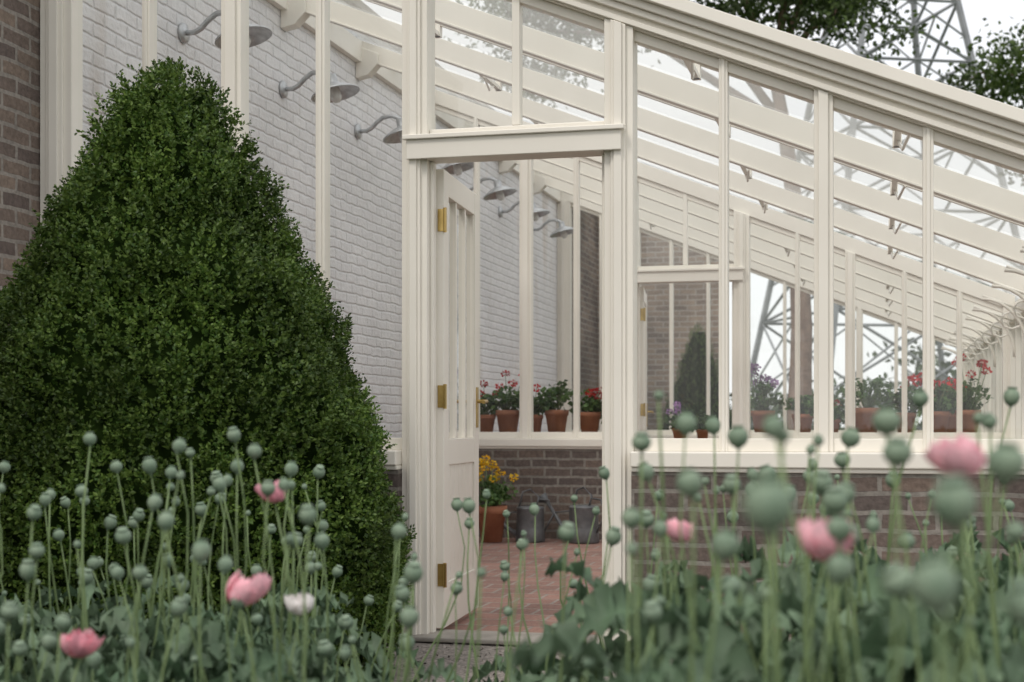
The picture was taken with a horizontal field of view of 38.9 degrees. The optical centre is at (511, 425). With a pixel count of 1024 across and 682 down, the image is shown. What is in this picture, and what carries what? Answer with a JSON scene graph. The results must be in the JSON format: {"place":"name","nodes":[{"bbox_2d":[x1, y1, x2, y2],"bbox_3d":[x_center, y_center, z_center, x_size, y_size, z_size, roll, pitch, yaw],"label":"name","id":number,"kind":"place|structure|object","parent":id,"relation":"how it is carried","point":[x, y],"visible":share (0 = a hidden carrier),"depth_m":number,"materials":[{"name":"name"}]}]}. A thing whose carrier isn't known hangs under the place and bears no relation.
{"place":"outdoors","nodes":[
{"label":"outdoors","id":0,"kind":"place"},
{"bbox_2d":[361,642,671,681],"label":"gravel path","id":1,"kind":"structure","parent":0,"point":[423,647],"depth_m":5.89,"materials":[{"name":"grey gravel"}]},
{"bbox_2d":[0,56,416,677],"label":"topiary bush","id":2,"kind":"object","parent":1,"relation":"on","point":[160,294],"visible":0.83,"depth_m":5.03,"materials":[{"name":"green plant"}]},
{"bbox_2d":[436,537,601,634],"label":"brick floor","id":3,"kind":"structure","parent":0,"point":[494,555],"depth_m":8.68,"materials":[{"name":"red brick"}]},
{"bbox_2d":[479,455,518,541],"bbox_3d":[-0.150,0.586,11.690,0.429,0.700,0.462,0,0,-18],"label":"potted marigold","id":4,"kind":"object","parent":3,"relation":"on","point":[494,523],"visible":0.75,"depth_m":11.62,"materials":[{"name":"ceramic"}]},
{"bbox_2d":[481,488,554,542],"bbox_3d":[0.047,0.722,11.701,0.599,0.428,0.240,0,0,-6],"label":"watering can","id":5,"kind":"object","parent":3,"relation":"on","point":[525,520],"visible":0.73,"depth_m":11.63,"materials":[{"name":"grey metal"}]},
{"bbox_2d":[539,486,601,543],"bbox_3d":[0.486,0.711,11.664,0.629,0.450,0.252,0,0,34],"label":"watering can","id":6,"kind":"object","parent":3,"relation":"on","point":[585,515],"visible":0.86,"depth_m":11.51,"materials":[{"name":"grey metal"}]},
{"bbox_3d":[4.233,0.508,14.139,0.450,0.863,5.250,0,0,14],"label":"slatted bench","id":7,"kind":"object","parent":3,"relation":"on","visible":0},
{"bbox_2d":[911,372,955,431],"bbox_3d":[3.468,-0.182,11.809,0.403,0.514,0.388,0,0,-24],"label":"potted geranium","id":8,"kind":"object","parent":7,"relation":"on","point":[941,417],"visible":0.58,"depth_m":11.75,"materials":[{"name":"plant"}]},
{"bbox_2d":[935,383,975,431],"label":"potted geranium","id":9,"kind":"object","parent":7,"relation":"on","point":[951,426],"visible":0.2,"depth_m":12.36,"materials":[{"name":"ceramic"}]},
{"bbox_2d":[941,379,981,409],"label":"potted geranium","id":10,"kind":"object","parent":7,"relation":"on","point":[976,408],"visible":0.1,"depth_m":12.88,"materials":[{"name":"plant"}]},
{"bbox_2d":[944,353,991,432],"bbox_3d":[3.714,-0.261,11.789,0.392,0.671,0.386,0,0,13],"label":"potted geranium","id":11,"kind":"object","parent":7,"relation":"on","point":[969,411],"visible":0.77,"depth_m":11.71,"materials":[{"name":"plant"}]},
{"bbox_2d":[663,401,696,437],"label":"potted plant","id":12,"kind":"object","parent":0,"point":[673,428],"visible":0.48,"depth_m":15.40,"materials":[{"name":"green plant"}]},
{"bbox_2d":[361,0,1023,426],"label":"sky","id":13,"kind":"structure","parent":0,"point":[995,11],"materials":[{"name":"white"}]},
{"bbox_2d":[694,410,708,437],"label":"potted plant","id":14,"kind":"object","parent":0,"point":[701,431],"visible":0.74,"depth_m":15.29,"materials":[{"name":"green plant"}]},
{"label":"ground","id":15,"kind":"structure","parent":0,"visible":0},
{"bbox_2d":[0,0,596,429],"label":"bare section","id":16,"kind":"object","parent":15,"relation":"on","point":[18,112],"visible":0.19,"depth_m":6.76,"materials":[{"name":"brown brick"}]},
{"bbox_2d":[344,0,729,193],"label":"coping","id":17,"kind":"object","parent":16,"relation":"on","point":[360,5],"visible":0.02,"depth_m":11.04,"materials":[{"name":"stone"}]},
{"bbox_2d":[83,0,556,437],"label":"painted section","id":18,"kind":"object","parent":15,"relation":"on","point":[366,224],"visible":0.18,"depth_m":11.05,"materials":[{"name":"brick"}]},
{"bbox_2d":[178,10,271,47],"bbox_3d":[-1.623,-2.245,8.219,0.541,0.231,0.330,0,0,14],"label":"wall lamp","id":19,"kind":"object","parent":18,"relation":"attached to","point":[259,34],"visible":0.45,"depth_m":8.24,"materials":[{"name":"metal"}]},
{"bbox_2d":[279,70,359,102],"bbox_3d":[-1.272,-2.245,9.605,0.541,0.231,0.330,0,0,14],"label":"wall lamp","id":20,"kind":"object","parent":18,"relation":"attached to","point":[340,91],"visible":0.77,"depth_m":9.62,"materials":[{"name":"metal"}]},
{"bbox_2d":[354,114,401,143],"bbox_3d":[-0.921,-2.245,10.992,0.541,0.231,0.330,0,0,14],"label":"wall lamp","id":21,"kind":"object","parent":18,"relation":"attached to","point":[394,136],"visible":0.67,"depth_m":11.01,"materials":[{"name":"metal"}]},
{"bbox_2d":[441,162,473,174],"bbox_3d":[-0.571,-2.245,12.378,0.541,0.231,0.330,0,0,14],"label":"wall lamp","id":22,"kind":"object","parent":18,"relation":"attached to","point":[455,168],"visible":0.38,"depth_m":12.38,"materials":[{"name":"metal"}]},
{"bbox_2d":[469,177,516,200],"bbox_3d":[-0.220,-2.245,13.764,0.541,0.231,0.330,0,0,14],"label":"wall lamp","id":23,"kind":"object","parent":18,"relation":"attached to","point":[499,191],"visible":0.78,"depth_m":13.73,"materials":[{"name":"metal"}]},
{"bbox_2d":[498,201,549,220],"bbox_3d":[0.131,-2.245,15.151,0.541,0.231,0.330,0,0,14],"label":"wall lamp","id":24,"kind":"object","parent":18,"relation":"attached to","point":[538,213],"visible":0.65,"depth_m":15.16,"materials":[{"name":"metal"}]},
{"bbox_2d":[533,218,572,237],"bbox_3d":[0.482,-2.245,16.537,0.541,0.231,0.330,0,0,14],"label":"wall lamp","id":25,"kind":"object","parent":18,"relation":"attached to","point":[563,231],"visible":0.85,"depth_m":16.51,"materials":[{"name":"metal"}]},
{"bbox_2d":[40,0,1023,648],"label":"greenhouse","id":26,"kind":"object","parent":15,"relation":"on","point":[608,178],"visible":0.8,"depth_m":6.78,"materials":[{"name":"beige paint"}]},
{"bbox_2d":[436,169,487,627],"bbox_3d":[-0.259,-0.120,6.879,0.172,2.060,0.807,0,0,10],"label":"front door","id":27,"kind":"structure","parent":26,"relation":"in","point":[457,459],"depth_m":6.78,"materials":[{"name":"beige paint"}]},
{"bbox_2d":[640,287,653,431],"bbox_3d":[1.119,-0.120,12.408,0.172,2.060,0.807,0,0,7],"label":"inner door","id":28,"kind":"structure","parent":26,"relation":"in","point":[643,296],"depth_m":12.03,"materials":[{"name":"beige paint"}]},
{"bbox_2d":[597,216,718,429],"bbox_3d":[2.114,-1.110,20.426,1.803,4.100,0.300,0,0,14],"label":"return section","id":29,"kind":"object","parent":15,"relation":"on","point":[689,305],"visible":0.14,"depth_m":20.26,"materials":[{"name":"brown brick"}]},
{"bbox_2d":[443,0,948,429],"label":"oak tree","id":30,"kind":"object","parent":15,"relation":"on","point":[837,13],"visible":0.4,"depth_m":25.75,"materials":[{"name":"green plant"}]},
{"bbox_2d":[661,323,731,429],"bbox_3d":[2.461,-0.188,19.054,1.155,2.342,1.162,0,0,14],"label":"topiary bush","id":31,"kind":"object","parent":15,"relation":"on","point":[690,390],"visible":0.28,"depth_m":18.84,"materials":[{"name":"green plant"}]},
{"bbox_2d":[729,337,955,429],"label":"distant hedge","id":32,"kind":"object","parent":15,"relation":"on","point":[778,407],"visible":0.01,"depth_m":64.47,"materials":[{"name":"green plant"}]},
{"bbox_2d":[750,0,1023,429],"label":"electricity pylon","id":33,"kind":"object","parent":15,"relation":"on","point":[852,128],"visible":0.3,"depth_m":53.23,"materials":[{"name":"metal"}]},
{"bbox_2d":[926,17,1023,186],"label":"oak tree","id":34,"kind":"object","parent":15,"relation":"on","point":[1010,82],"visible":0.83,"depth_m":30.39,"materials":[{"name":"green plant"}]},
{"label":"garden bed soil","id":35,"kind":"structure","parent":0,"visible":0},
{"bbox_2d":[0,387,1023,681],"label":"poppy bed","id":36,"kind":"object","parent":35,"relation":"on","point":[832,605],"visible":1,"depth_m":2.48,"materials":[{"name":"green plant"}]},
{"bbox_3d":[0.178,0.507,12.689,1.640,0.865,0.450,0,0,14],"label":"slatted bench","id":37,"kind":"object","parent":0,"visible":0},
{"bbox_2d":[480,380,501,431],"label":"potted geranium","id":38,"kind":"object","parent":37,"relation":"on","point":[487,419],"visible":0.69,"depth_m":12.73,"materials":[{"name":"plant"}]},
{"bbox_2d":[482,370,518,431],"bbox_3d":[-0.033,-0.210,12.731,0.420,0.571,0.375,0,0,28],"label":"potted geranium","id":39,"kind":"object","parent":37,"relation":"on","point":[507,418],"visible":0.84,"depth_m":12.67,"materials":[{"name":"plant"}]},
{"bbox_2d":[512,384,553,431],"bbox_3d":[0.188,-0.173,12.668,0.370,0.497,0.328,0,0,4],"label":"potted geranium","id":40,"kind":"object","parent":37,"relation":"on","point":[537,420],"visible":0.46,"depth_m":12.61,"materials":[{"name":"plant"}]},
{"bbox_2d":[535,379,572,431],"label":"potted plant","id":41,"kind":"object","parent":37,"relation":"on","point":[556,420],"visible":0.98,"depth_m":12.58,"materials":[{"name":"green plant"}]},
{"bbox_2d":[567,387,601,431],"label":"potted geranium","id":42,"kind":"object","parent":37,"relation":"on","point":[590,418],"visible":0.85,"depth_m":12.50,"materials":[{"name":"ceramic"}]},
{"bbox_3d":[2.737,0.507,12.041,1.380,0.865,0.450,0,0,14],"label":"slatted bench","id":43,"kind":"object","parent":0,"visible":0},
{"bbox_2d":[750,363,784,431],"bbox_3d":[2.118,-0.228,12.276,0.427,0.606,0.397,0,0,45],"label":"potted plant","id":44,"kind":"object","parent":43,"relation":"on","point":[762,401],"visible":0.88,"depth_m":12.20,"materials":[{"name":"green plant"}]},
{"bbox_2d":[781,394,813,431],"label":"potted geranium","id":45,"kind":"object","parent":43,"relation":"on","point":[806,413],"visible":0.71,"depth_m":12.08,"materials":[{"name":"plant"}]},
{"bbox_2d":[810,398,844,431],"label":"potted geranium","id":46,"kind":"object","parent":43,"relation":"on","point":[839,414],"visible":0.34,"depth_m":11.99,"materials":[{"name":"plant"}]},
{"bbox_2d":[838,373,893,431],"bbox_3d":[2.919,-0.179,11.983,0.398,0.507,0.513,0,0,-22],"label":"potted plant","id":47,"kind":"object","parent":43,"relation":"on","point":[864,415],"visible":0.81,"depth_m":11.90,"materials":[{"name":"green plant"}]},
{"bbox_2d":[884,374,921,431],"bbox_3d":[3.220,-0.178,11.879,0.409,0.507,0.331,0,0,24],"label":"potted geranium","id":48,"kind":"object","parent":43,"relation":"on","point":[897,403],"visible":0.57,"depth_m":11.85,"materials":[{"name":"plant"}]}
]}

